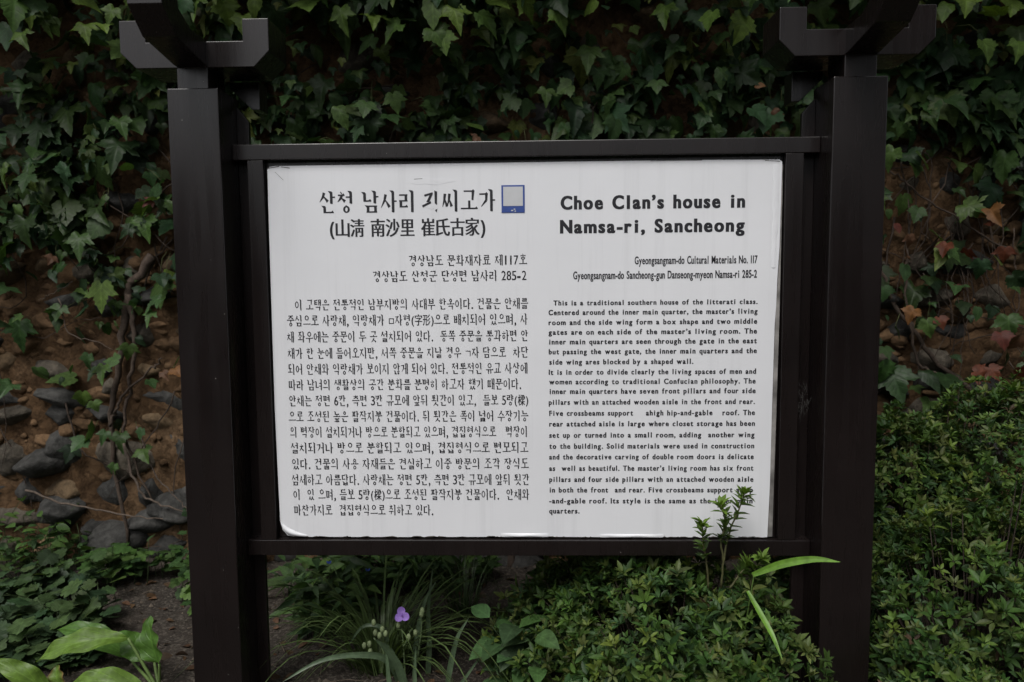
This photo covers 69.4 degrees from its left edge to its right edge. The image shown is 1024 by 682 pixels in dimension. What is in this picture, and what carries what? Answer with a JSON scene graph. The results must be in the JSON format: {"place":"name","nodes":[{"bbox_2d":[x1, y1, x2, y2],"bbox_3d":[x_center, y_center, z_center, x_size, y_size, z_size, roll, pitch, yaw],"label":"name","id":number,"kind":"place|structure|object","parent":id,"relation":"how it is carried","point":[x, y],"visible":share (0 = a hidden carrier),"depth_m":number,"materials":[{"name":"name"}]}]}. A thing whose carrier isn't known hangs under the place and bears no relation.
{"place":"outdoors","nodes":[
{"label":"outdoors","id":0,"kind":"place"},
{"bbox_2d":[0,557,1013,681],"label":"ground","id":1,"kind":"structure","parent":0,"point":[178,636],"depth_m":2.30,"materials":[{"name":"soil"}]},
{"bbox_2d":[0,496,89,578],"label":"leafy weed","id":2,"kind":"object","parent":1,"relation":"on","point":[58,541],"visible":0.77,"depth_m":2.71,"materials":[{"name":"green plant"}]},
{"bbox_2d":[0,628,104,681],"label":"leafy weed","id":3,"kind":"object","parent":1,"relation":"on","point":[29,651],"visible":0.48,"depth_m":2.07,"materials":[{"name":"green plant"}]},
{"bbox_2d":[0,547,121,646],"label":"leafy weed","id":4,"kind":"object","parent":1,"relation":"on","point":[24,598],"visible":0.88,"depth_m":2.29,"materials":[{"name":"green plant"}]},
{"bbox_2d":[0,616,161,681],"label":"hosta","id":5,"kind":"object","parent":1,"relation":"on","point":[132,647],"visible":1,"depth_m":1.96,"materials":[{"name":"green plant"}]},
{"bbox_2d":[74,530,191,615],"bbox_3d":[-1.230,0.772,2.566,0.713,0.225,0.568,0,5,2],"label":"leafy weed","id":6,"kind":"object","parent":1,"relation":"on","point":[133,562],"visible":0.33,"depth_m":2.62,"materials":[{"name":"green plant"}]},
{"bbox_2d":[174,555,534,681],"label":"grass tuft","id":7,"kind":"object","parent":1,"relation":"on","point":[394,643],"visible":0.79,"depth_m":2.06,"materials":[{"name":"green plant"}]},
{"bbox_2d":[267,555,461,644],"bbox_3d":[-0.534,0.754,2.518,0.770,0.271,0.637,-5,7,-43],"label":"dayflower patch","id":8,"kind":"object","parent":1,"relation":"on","point":[338,566],"visible":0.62,"depth_m":2.38,"materials":[{"name":"green plant"}]},
{"bbox_2d":[284,568,479,681],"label":"spiderwort","id":9,"kind":"object","parent":1,"relation":"on","point":[390,659],"visible":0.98,"depth_m":1.98,"materials":[{"name":"green plant"}]},
{"bbox_2d":[0,558,875,681],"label":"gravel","id":10,"kind":"structure","parent":1,"relation":"on","point":[434,653],"depth_m":2.32,"materials":[{"name":"grey gravel"}]},
{"bbox_2d":[407,555,509,621],"bbox_3d":[-0.185,0.784,2.462,0.414,0.179,0.352,0,5,2],"label":"grass tuft","id":11,"kind":"object","parent":1,"relation":"on","point":[465,599],"visible":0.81,"depth_m":2.36,"materials":[{"name":"green plant"}]},
{"bbox_2d":[427,555,499,593],"bbox_3d":[-0.167,0.767,2.595,0.372,0.193,0.286,1,5,18],"label":"grass tuft","id":12,"kind":"object","parent":1,"relation":"on","point":[448,573],"visible":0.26,"depth_m":2.57,"materials":[{"name":"green plant"}]},
{"bbox_2d":[442,555,501,593],"bbox_3d":[-0.127,0.771,2.582,0.128,0.176,0.271,2,5,26],"label":"leafy weed","id":13,"kind":"object","parent":1,"relation":"on","point":[483,563],"visible":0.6,"depth_m":2.59,"materials":[{"name":"green plant"}]},
{"bbox_2d":[67,565,909,681],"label":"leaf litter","id":14,"kind":"object","parent":1,"relation":"on","point":[166,656],"visible":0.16,"depth_m":2.22,"materials":[{"name":"brown plant"}]},
{"bbox_2d":[0,0,1023,567],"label":"stone wall","id":15,"kind":"structure","parent":1,"relation":"on","point":[38,432],"depth_m":2.73,"materials":[{"name":"stone"}]},
{"bbox_2d":[0,0,273,547],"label":"climbing ivy","id":16,"kind":"object","parent":15,"relation":"attached to","point":[45,147],"visible":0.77,"depth_m":2.66,"materials":[{"name":"green plant"}]},
{"bbox_2d":[190,0,833,566],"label":"climbing ivy","id":17,"kind":"object","parent":15,"relation":"attached to","point":[508,36],"visible":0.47,"depth_m":2.56,"materials":[{"name":"green plant"}]},
{"bbox_2d":[809,0,1023,448],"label":"climbing ivy","id":18,"kind":"object","parent":15,"relation":"attached to","point":[998,91],"visible":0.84,"depth_m":2.55,"materials":[{"name":"green plant"}]},
{"bbox_2d":[469,603,573,681],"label":"leafy weed","id":19,"kind":"object","parent":1,"relation":"on","point":[506,650],"visible":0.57,"depth_m":1.91,"materials":[{"name":"green plant"}]},
{"bbox_2d":[119,0,936,681],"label":"information sign","id":20,"kind":"object","parent":1,"relation":"on","point":[547,348],"visible":0.99,"depth_m":1.76,"materials":[{"name":"brown paint"}]},
{"bbox_2d":[479,486,837,681],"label":"azalea bush","id":21,"kind":"object","parent":1,"relation":"on","point":[700,637],"visible":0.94,"depth_m":1.72,"materials":[{"name":"green plant"}]},
{"bbox_2d":[676,556,783,659],"bbox_3d":[0.606,0.742,2.082,0.297,0.352,0.253,3,6,36],"label":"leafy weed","id":22,"kind":"object","parent":1,"relation":"on","point":[777,579],"visible":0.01,"depth_m":2.04,"materials":[{"name":"green plant"}]},
{"bbox_2d":[741,556,838,658],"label":"reed grass","id":23,"kind":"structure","parent":1,"relation":"on","point":[784,563],"depth_m":1.60,"materials":[{"name":"green plant"}]},
{"bbox_2d":[766,369,1023,633],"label":"azalea bush","id":24,"kind":"object","parent":1,"relation":"on","point":[945,469],"visible":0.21,"depth_m":2.23,"materials":[{"name":"green plant"}]},
{"bbox_2d":[868,459,1023,681],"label":"azalea bush","id":25,"kind":"object","parent":1,"relation":"on","point":[951,651],"visible":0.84,"depth_m":1.75,"materials":[{"name":"green plant"}]},
{"bbox_2d":[753,592,784,660],"bbox_3d":[0.628,0.775,1.825,0.079,0.338,0.030,3,6,39],"label":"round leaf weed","id":26,"kind":"object","parent":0,"point":[772,612],"visible":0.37,"depth_m":1.80,"materials":[{"name":"green plant"}]}
]}

